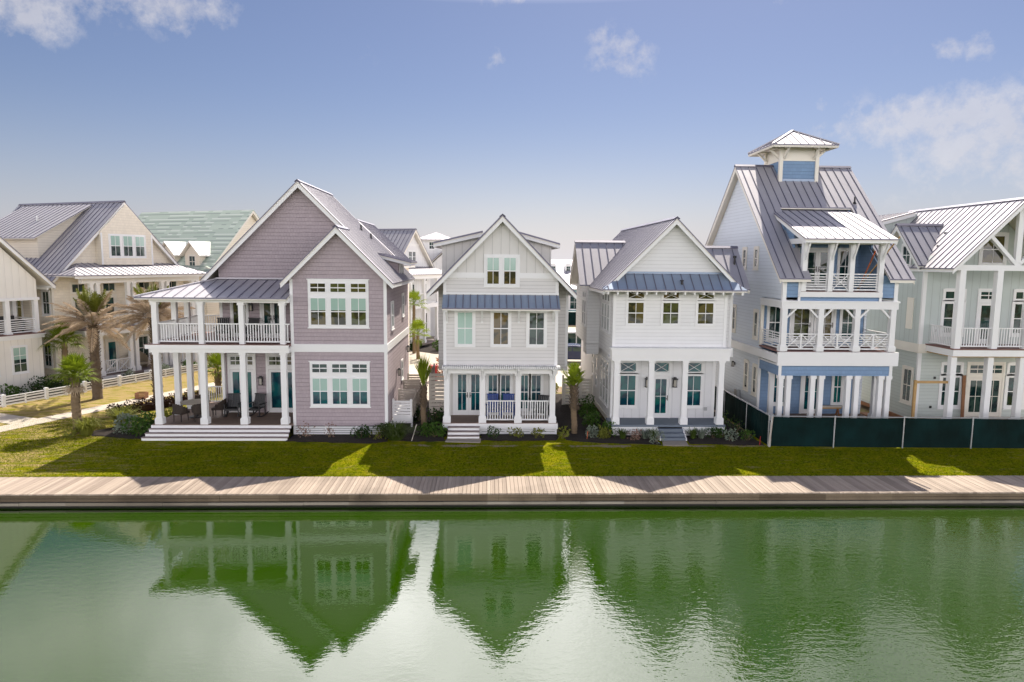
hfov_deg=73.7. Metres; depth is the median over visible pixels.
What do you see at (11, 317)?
outdoor sofa
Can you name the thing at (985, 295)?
window
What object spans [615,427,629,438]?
spiky plant
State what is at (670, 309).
window
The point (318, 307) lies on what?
window
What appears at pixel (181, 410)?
wicker chair
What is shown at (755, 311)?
window
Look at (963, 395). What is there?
lumber
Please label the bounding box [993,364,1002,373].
window
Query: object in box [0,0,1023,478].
sky
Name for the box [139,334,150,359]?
window
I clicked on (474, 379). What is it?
door
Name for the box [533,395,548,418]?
porch chair
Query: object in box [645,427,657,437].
spiky plant
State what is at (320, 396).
window
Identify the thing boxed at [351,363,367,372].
window
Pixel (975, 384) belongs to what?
door
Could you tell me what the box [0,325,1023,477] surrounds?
ground
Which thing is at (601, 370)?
window
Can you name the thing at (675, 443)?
paver landing
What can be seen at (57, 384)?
shrub
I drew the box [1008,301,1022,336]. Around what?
window
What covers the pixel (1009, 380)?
window
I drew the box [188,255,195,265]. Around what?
window
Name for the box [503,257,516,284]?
window
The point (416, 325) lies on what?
sabal palm
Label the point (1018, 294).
window
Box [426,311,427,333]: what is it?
window
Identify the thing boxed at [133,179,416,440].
beach house
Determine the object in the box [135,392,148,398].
utility crate
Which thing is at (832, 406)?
lumber
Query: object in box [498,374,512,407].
window
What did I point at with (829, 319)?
door
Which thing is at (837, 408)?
sawhorse
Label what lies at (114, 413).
grass clump
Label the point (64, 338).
sabal palm
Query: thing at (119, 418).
shrub
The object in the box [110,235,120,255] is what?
window
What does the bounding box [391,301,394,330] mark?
window
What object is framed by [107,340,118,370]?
door
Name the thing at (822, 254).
door
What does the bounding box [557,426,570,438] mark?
shrub
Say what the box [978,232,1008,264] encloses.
window
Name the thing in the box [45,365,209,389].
mulch bed
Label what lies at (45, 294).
window
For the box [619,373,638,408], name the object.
window
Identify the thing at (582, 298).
window
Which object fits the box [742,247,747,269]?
window
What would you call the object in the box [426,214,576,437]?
beach house
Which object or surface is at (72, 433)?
shrub
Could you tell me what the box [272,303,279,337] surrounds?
door
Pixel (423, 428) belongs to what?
shrub
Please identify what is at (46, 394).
rail fence
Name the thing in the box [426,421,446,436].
shrub
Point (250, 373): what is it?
door
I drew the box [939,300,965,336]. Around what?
window
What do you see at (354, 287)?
window
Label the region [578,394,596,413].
shrub
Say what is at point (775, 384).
window
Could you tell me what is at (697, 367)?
window
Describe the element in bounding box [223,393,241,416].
rocking chair
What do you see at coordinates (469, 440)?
paver landing
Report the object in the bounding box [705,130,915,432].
beach house
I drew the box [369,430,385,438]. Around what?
shrub
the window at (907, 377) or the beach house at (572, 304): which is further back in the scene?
the beach house at (572, 304)
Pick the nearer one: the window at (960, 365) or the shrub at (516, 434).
the shrub at (516, 434)
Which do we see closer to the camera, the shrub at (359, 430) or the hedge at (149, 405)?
the shrub at (359, 430)
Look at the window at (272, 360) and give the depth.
33.95 m
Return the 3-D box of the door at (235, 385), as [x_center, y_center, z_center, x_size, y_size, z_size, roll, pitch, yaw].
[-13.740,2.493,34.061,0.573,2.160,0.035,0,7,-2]
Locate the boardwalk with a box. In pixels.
[0,475,1023,495]
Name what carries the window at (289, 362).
in the beach house at (316, 280)
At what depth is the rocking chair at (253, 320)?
33.11 m
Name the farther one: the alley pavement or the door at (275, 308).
the alley pavement
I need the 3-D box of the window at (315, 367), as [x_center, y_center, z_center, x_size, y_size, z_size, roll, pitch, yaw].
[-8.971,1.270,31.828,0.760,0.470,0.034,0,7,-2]
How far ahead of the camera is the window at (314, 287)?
31.39 m
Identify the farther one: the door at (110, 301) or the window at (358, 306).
the door at (110, 301)
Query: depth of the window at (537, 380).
34.00 m
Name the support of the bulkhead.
attached to the boardwalk
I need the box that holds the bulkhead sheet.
[0,493,1023,506]
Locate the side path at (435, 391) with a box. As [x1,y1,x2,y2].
[427,386,443,399]
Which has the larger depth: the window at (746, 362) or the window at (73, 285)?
the window at (73, 285)
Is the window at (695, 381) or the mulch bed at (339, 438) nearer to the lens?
the mulch bed at (339, 438)
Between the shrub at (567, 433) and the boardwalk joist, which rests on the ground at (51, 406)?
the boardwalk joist
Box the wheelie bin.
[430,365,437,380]
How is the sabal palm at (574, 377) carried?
on the mulch bed at (563, 415)
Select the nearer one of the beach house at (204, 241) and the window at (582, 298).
the window at (582, 298)
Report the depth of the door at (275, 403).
34.12 m
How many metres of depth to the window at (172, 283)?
52.30 m
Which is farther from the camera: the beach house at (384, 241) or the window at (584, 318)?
the beach house at (384, 241)
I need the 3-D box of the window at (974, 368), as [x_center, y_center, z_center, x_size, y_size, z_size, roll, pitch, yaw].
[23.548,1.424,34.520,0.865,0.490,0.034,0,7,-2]
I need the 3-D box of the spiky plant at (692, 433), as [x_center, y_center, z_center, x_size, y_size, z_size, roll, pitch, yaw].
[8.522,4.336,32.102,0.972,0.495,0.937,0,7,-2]
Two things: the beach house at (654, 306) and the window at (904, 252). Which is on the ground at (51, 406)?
the beach house at (654, 306)
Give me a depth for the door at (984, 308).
34.20 m
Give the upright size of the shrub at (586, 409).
1.118 m
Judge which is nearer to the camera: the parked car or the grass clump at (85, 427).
the grass clump at (85, 427)
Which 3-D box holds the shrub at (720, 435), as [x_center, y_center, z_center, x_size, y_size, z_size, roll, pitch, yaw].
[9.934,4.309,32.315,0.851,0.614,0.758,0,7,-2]
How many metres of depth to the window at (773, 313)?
34.53 m
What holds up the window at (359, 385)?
in the beach house at (316, 280)
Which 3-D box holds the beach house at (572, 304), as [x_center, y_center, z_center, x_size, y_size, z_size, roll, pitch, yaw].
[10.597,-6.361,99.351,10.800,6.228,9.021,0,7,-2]
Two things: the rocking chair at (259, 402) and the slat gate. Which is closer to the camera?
the rocking chair at (259, 402)
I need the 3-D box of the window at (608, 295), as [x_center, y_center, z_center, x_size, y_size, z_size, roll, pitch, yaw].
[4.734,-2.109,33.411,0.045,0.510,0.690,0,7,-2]
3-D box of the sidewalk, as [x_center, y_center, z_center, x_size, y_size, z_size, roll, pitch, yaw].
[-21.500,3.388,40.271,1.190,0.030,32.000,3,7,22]
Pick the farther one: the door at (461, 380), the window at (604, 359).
the window at (604, 359)
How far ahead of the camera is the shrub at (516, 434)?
31.95 m
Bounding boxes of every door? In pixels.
[73,297,86,326]
[105,296,115,322]
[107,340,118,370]
[230,369,240,411]
[247,370,254,411]
[262,303,272,337]
[268,370,281,411]
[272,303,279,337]
[288,370,292,411]
[455,374,468,414]
[469,374,479,414]
[653,377,668,417]
[791,309,811,344]
[801,376,816,412]
[806,250,818,288]
[816,250,827,288]
[822,309,833,344]
[966,378,981,416]
[977,303,990,343]
[989,378,1001,416]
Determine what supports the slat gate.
on the ground at (51, 406)
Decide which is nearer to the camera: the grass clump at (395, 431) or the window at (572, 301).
the grass clump at (395, 431)
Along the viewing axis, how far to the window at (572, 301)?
95.38 m
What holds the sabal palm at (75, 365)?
on the ground at (51, 406)
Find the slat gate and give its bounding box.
[562,375,592,404]
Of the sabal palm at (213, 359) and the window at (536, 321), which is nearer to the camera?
the window at (536, 321)
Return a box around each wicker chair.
[172,404,189,421]
[191,404,201,419]
[211,398,226,416]
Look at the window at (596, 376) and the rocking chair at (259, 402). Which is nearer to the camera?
the rocking chair at (259, 402)
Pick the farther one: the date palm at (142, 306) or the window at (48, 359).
the window at (48, 359)
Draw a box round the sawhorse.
[822,407,841,417]
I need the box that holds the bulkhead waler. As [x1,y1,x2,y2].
[0,500,1023,505]
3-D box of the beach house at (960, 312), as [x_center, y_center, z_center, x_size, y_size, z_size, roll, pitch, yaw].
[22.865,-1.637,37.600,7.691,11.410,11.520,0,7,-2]
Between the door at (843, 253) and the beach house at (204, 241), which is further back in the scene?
the beach house at (204, 241)
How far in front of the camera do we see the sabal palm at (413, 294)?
60.26 m
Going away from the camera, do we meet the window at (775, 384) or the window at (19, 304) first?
the window at (775, 384)
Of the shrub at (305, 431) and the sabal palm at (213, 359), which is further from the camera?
the sabal palm at (213, 359)
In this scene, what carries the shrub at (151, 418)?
on the mulch bed at (107, 432)
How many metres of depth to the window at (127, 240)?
47.83 m
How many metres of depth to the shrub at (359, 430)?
31.52 m
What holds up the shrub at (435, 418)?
on the mulch bed at (421, 438)
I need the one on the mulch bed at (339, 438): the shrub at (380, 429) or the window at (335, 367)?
the shrub at (380, 429)
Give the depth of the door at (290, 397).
34.16 m
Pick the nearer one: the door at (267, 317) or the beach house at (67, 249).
the door at (267, 317)
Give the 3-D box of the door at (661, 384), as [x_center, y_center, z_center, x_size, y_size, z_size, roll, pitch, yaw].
[7.340,2.783,33.725,0.788,2.060,0.094,0,7,-2]
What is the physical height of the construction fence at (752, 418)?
1.480 m
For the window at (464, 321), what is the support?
in the beach house at (503, 287)
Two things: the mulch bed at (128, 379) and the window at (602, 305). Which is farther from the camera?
the mulch bed at (128, 379)
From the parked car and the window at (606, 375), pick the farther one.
the parked car
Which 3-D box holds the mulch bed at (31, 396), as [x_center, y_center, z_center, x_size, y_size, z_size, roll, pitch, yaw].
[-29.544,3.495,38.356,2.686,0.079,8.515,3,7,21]
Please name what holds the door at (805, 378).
in the beach house at (801, 229)
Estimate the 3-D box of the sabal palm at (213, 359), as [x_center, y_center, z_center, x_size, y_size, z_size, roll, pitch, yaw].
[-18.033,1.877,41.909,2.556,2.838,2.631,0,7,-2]
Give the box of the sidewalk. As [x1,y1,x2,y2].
[0,382,221,431]
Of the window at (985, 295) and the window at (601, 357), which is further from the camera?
the window at (601, 357)
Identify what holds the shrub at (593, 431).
on the mulch bed at (563, 415)
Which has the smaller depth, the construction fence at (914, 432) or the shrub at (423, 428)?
the construction fence at (914, 432)
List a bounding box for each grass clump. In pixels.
[66,416,102,435]
[99,405,140,424]
[368,421,427,440]
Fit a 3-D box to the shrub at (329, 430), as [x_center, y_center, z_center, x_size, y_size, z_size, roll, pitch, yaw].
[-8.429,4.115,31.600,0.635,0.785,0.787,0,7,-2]
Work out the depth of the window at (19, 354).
41.18 m
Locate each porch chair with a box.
[485,393,499,415]
[501,393,514,417]
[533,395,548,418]
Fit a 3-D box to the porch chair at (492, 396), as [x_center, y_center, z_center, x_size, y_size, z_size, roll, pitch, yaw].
[-0.906,3.182,33.538,0.760,1.075,0.780,0,7,-8]
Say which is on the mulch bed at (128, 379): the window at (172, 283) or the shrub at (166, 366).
the shrub at (166, 366)
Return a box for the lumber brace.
[911,380,947,416]
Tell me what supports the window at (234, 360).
in the beach house at (316, 280)
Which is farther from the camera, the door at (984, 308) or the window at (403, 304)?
the window at (403, 304)
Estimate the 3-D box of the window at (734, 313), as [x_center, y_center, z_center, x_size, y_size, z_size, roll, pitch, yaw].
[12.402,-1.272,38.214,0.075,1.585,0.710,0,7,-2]
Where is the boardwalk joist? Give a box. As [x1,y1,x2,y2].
[447,478,529,493]
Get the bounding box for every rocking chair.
[213,317,230,339]
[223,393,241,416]
[246,318,262,339]
[249,393,268,416]
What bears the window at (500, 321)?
in the beach house at (503, 287)
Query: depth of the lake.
17.99 m
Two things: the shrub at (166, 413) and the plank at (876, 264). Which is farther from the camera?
the shrub at (166, 413)
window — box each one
[11,345,29,374]
[16,300,23,318]
[40,289,51,315]
[43,342,53,368]
[70,282,86,293]
[101,283,116,292]
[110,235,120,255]
[122,235,133,256]
[135,236,144,256]
[137,282,150,290]
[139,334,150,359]
[169,281,177,287]
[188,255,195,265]
[229,356,239,365]
[230,303,249,336]
[247,356,252,365]
[268,356,279,365]
[287,356,291,365]
[309,282,325,292]
[309,297,326,325]
[311,363,327,372]
[312,378,328,404]
[329,283,345,292]
[330,297,346,325]
[331,363,347,372]
[331,378,347,404]
[350,283,366,292]
[350,298,366,325]
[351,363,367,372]
[351,378,367,404]
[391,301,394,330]
[401,358,403,380]
[402,293,404,317]
[412,251,415,260]
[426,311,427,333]
[428,241,434,249]
[454,311,475,346]
[486,257,499,284]
[486,374,499,408]
[490,311,510,347]
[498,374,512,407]
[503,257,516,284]
[521,374,530,410]
[526,311,546,347]
[531,374,543,410]
[569,296,575,309]
[581,298,583,325]
[583,298,585,326]
[595,355,597,369]
[595,373,597,387]
[599,367,602,399]
[600,301,603,330]
[600,355,602,368]
[601,370,604,403]
[603,302,606,331]
[603,357,605,370]
[604,372,608,407]
[605,303,609,333]
[605,359,608,374]
[607,293,610,303]
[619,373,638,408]
[620,361,637,373]
[625,300,645,325]
[626,292,645,300]
[654,362,669,372]
[660,300,680,325]
[661,292,680,300]
[687,373,703,408]
[688,361,703,373]
[695,300,715,325]
[696,292,715,300]
[732,304,736,332]
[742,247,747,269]
[742,359,748,391]
[750,363,757,396]
[751,309,758,339]
[753,246,758,269]
[765,306,779,341]
[773,374,784,405]
[830,376,843,405]
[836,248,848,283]
[838,309,852,340]
[899,365,913,405]
[901,243,911,265]
[936,374,963,408]
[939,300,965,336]
[940,362,963,375]
[942,288,966,300]
[969,364,983,373]
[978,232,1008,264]
[980,291,991,299]
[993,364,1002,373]
[1002,374,1023,408]
[1006,362,1015,375]
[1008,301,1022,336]
[1013,289,1023,301]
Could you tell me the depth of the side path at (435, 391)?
42.81 m
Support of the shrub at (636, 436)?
on the mulch bed at (563, 415)
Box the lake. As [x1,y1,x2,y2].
[0,504,1023,681]
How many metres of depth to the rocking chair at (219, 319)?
33.03 m
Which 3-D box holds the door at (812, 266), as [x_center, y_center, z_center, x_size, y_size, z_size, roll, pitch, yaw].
[14.866,-3.539,33.893,0.613,1.940,0.094,0,7,-2]
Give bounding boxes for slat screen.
[429,363,443,419]
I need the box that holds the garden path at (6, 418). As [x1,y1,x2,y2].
[0,413,36,423]
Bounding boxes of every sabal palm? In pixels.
[37,322,85,385]
[49,350,99,433]
[207,353,221,393]
[409,289,430,353]
[409,317,430,358]
[414,352,432,426]
[560,361,587,433]
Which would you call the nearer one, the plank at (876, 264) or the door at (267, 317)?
the plank at (876, 264)
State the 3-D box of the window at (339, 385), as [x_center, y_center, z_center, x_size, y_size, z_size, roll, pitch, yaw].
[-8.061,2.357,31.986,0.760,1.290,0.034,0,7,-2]
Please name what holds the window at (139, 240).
in the beach house at (67, 249)
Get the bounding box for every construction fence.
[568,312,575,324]
[714,385,769,445]
[770,415,1023,448]
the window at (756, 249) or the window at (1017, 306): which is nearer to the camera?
the window at (1017, 306)
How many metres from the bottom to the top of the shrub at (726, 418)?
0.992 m
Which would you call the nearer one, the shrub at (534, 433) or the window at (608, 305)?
the shrub at (534, 433)
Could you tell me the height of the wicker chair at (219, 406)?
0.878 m
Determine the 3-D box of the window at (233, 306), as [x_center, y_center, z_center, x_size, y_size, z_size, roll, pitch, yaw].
[-13.418,-1.131,33.626,0.950,1.845,0.075,0,7,-2]
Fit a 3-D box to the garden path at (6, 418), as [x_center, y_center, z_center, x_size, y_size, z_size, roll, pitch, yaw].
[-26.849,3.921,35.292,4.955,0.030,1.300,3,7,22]
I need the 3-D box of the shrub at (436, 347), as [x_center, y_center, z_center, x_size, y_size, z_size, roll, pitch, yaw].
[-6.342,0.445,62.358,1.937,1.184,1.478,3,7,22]
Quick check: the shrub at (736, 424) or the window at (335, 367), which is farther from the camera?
the shrub at (736, 424)
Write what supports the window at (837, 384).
in the beach house at (801, 229)
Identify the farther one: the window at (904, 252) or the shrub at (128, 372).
the shrub at (128, 372)
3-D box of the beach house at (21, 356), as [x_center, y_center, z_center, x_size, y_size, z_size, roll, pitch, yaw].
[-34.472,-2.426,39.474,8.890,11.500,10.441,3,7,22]
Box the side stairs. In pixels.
[392,373,422,426]
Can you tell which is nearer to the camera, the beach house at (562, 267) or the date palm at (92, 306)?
the date palm at (92, 306)
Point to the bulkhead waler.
(499, 502)
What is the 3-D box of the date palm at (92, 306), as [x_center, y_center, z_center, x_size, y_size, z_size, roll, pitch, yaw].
[-24.325,0.114,39.699,5.242,6.712,4.962,0,7,-2]
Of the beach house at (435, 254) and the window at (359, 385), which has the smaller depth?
the window at (359, 385)
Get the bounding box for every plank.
[855,236,899,290]
[858,255,874,290]
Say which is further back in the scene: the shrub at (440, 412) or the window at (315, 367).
the shrub at (440, 412)
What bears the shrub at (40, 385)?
on the mulch bed at (31, 396)
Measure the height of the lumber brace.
2.780 m
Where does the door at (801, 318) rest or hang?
in the beach house at (801, 229)
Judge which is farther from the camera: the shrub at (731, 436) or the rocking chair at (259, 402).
the rocking chair at (259, 402)
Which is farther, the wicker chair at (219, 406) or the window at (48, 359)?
the window at (48, 359)
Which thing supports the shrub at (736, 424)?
on the mulch bed at (739, 441)
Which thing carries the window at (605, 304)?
in the beach house at (654, 306)
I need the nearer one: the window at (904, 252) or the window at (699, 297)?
the window at (699, 297)
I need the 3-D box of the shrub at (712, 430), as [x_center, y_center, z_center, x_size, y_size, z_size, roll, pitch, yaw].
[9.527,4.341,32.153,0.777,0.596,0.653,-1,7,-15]
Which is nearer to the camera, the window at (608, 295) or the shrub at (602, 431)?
the shrub at (602, 431)
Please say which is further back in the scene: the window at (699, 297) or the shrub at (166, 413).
the shrub at (166, 413)
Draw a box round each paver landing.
[445,438,480,442]
[662,441,688,445]
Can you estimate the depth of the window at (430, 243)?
74.22 m
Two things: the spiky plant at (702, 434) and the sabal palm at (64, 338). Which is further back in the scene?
the sabal palm at (64, 338)
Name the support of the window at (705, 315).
in the beach house at (654, 306)
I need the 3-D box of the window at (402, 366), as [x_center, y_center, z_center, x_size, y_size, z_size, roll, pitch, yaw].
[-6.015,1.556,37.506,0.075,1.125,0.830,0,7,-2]
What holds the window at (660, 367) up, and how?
in the beach house at (654, 306)
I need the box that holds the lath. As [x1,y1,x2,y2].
[768,417,772,446]
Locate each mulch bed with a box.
[0,391,68,404]
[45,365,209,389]
[91,420,154,438]
[285,434,387,443]
[389,400,446,441]
[410,344,438,353]
[480,434,558,440]
[555,394,660,444]
[686,412,764,445]
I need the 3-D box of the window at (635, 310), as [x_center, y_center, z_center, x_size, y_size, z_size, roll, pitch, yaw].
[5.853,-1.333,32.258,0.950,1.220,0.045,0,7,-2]
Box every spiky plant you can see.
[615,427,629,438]
[639,428,652,438]
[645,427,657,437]
[685,426,699,438]
[696,428,707,438]
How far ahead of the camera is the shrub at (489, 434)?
31.83 m
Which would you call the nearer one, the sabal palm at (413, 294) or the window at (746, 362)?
the window at (746, 362)
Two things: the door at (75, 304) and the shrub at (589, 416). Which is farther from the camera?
the door at (75, 304)
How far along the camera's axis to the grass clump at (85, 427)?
31.69 m
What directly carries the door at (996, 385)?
in the beach house at (960, 312)
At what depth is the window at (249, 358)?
33.91 m
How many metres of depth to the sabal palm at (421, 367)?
33.01 m
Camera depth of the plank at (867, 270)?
32.40 m
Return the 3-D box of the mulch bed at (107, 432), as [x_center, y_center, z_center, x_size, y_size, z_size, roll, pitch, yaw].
[-18.485,4.160,33.586,3.282,0.079,5.070,0,7,-2]
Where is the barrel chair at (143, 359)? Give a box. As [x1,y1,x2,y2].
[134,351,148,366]
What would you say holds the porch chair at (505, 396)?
on the beach house at (503, 287)
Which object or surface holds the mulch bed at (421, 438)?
on the ground at (51, 406)
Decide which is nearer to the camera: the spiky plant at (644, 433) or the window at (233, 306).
the spiky plant at (644, 433)
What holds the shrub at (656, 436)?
on the mulch bed at (563, 415)
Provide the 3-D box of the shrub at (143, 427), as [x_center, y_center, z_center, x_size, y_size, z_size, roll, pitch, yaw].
[-17.592,3.892,31.874,1.694,1.181,1.040,4,8,28]
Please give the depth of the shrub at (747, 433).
31.85 m
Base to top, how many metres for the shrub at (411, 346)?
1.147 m
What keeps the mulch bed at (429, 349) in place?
on the alley pavement
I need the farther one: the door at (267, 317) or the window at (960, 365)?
the window at (960, 365)
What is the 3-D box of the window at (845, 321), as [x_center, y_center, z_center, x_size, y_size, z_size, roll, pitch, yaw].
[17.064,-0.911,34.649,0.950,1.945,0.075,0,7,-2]
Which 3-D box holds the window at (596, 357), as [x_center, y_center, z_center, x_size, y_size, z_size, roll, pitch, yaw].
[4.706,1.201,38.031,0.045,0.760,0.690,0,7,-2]
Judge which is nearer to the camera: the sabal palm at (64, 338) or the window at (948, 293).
the window at (948, 293)
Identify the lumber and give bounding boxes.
[822,405,842,406]
[960,375,965,416]
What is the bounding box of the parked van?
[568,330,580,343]
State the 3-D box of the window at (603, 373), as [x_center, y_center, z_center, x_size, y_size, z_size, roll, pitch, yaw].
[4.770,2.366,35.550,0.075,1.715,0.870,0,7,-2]
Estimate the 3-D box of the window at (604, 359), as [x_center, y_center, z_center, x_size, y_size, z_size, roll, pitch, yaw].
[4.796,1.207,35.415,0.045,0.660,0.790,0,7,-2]
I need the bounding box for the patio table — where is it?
[180,399,210,417]
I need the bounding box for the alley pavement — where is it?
[409,327,580,386]
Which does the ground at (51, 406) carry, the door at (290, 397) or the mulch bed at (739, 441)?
the mulch bed at (739, 441)
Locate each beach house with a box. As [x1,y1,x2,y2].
[0,200,206,382]
[0,236,55,396]
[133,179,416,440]
[138,210,259,356]
[357,219,414,364]
[379,228,441,345]
[420,232,450,335]
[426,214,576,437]
[551,259,571,275]
[561,276,576,311]
[569,216,749,440]
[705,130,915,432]
[860,197,1023,421]
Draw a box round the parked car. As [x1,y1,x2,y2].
[568,343,580,359]
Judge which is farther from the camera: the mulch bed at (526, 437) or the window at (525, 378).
the window at (525, 378)
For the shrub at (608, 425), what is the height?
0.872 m
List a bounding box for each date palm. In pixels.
[39,285,143,399]
[101,281,194,395]
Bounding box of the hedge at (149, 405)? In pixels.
[105,390,210,415]
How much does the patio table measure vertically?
0.760 m
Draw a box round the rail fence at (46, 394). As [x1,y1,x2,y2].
[0,361,218,406]
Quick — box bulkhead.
[0,493,1023,501]
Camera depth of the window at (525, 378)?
34.00 m
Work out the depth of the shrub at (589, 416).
33.88 m
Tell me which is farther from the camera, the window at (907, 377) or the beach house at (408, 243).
the beach house at (408, 243)
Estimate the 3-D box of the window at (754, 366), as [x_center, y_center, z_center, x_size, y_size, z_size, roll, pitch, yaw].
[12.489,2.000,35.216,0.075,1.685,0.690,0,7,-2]
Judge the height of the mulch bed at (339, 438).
0.079 m
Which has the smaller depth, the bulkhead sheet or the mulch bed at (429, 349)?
the bulkhead sheet
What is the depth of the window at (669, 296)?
32.23 m
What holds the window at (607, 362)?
in the beach house at (654, 306)
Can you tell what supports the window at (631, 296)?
in the beach house at (654, 306)
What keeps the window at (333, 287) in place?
in the beach house at (316, 280)
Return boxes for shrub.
[0,383,28,397]
[21,376,50,393]
[43,373,69,391]
[63,428,79,437]
[112,412,140,433]
[121,368,134,379]
[121,413,150,436]
[138,411,155,426]
[162,363,172,372]
[164,407,172,417]
[297,421,314,436]
[325,422,336,436]
[350,424,369,438]
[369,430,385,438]
[370,422,390,437]
[408,404,426,421]
[409,340,421,350]
[414,422,433,435]
[426,408,443,428]
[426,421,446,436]
[432,340,438,349]
[435,402,443,418]
[436,356,443,380]
[486,425,501,438]
[507,427,523,436]
[531,427,545,437]
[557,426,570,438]
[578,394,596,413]
[579,402,598,421]
[582,409,601,427]
[585,425,598,437]
[596,425,611,438]
[601,420,617,435]
[627,428,641,439]
[648,430,664,442]
[706,427,721,437]
[713,425,729,437]
[722,410,728,428]
[723,428,738,440]
[728,415,744,435]
[738,429,755,440]
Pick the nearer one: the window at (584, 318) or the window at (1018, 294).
the window at (1018, 294)
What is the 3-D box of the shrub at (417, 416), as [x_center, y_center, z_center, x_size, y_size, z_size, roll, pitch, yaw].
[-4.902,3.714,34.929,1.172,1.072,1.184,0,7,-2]
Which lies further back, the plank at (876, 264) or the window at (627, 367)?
the window at (627, 367)
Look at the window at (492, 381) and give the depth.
33.91 m
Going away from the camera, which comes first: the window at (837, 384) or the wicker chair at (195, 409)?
the wicker chair at (195, 409)
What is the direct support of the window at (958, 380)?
in the beach house at (960, 312)
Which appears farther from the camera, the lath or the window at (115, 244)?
the window at (115, 244)
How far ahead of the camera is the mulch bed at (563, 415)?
33.50 m
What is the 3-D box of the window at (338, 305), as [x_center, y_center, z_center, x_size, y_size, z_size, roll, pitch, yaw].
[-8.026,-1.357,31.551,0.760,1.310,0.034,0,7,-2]
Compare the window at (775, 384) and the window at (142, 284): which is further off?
the window at (142, 284)
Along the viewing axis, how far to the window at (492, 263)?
31.67 m
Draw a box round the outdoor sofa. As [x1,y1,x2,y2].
[0,315,25,331]
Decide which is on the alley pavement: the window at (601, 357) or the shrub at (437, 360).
the shrub at (437, 360)
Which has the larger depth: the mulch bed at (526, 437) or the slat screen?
the slat screen
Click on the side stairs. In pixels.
(409, 395)
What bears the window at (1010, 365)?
in the beach house at (960, 312)
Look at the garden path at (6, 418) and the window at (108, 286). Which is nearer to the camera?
the garden path at (6, 418)
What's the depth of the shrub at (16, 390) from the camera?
39.68 m
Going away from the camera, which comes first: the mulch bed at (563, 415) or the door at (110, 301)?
the mulch bed at (563, 415)

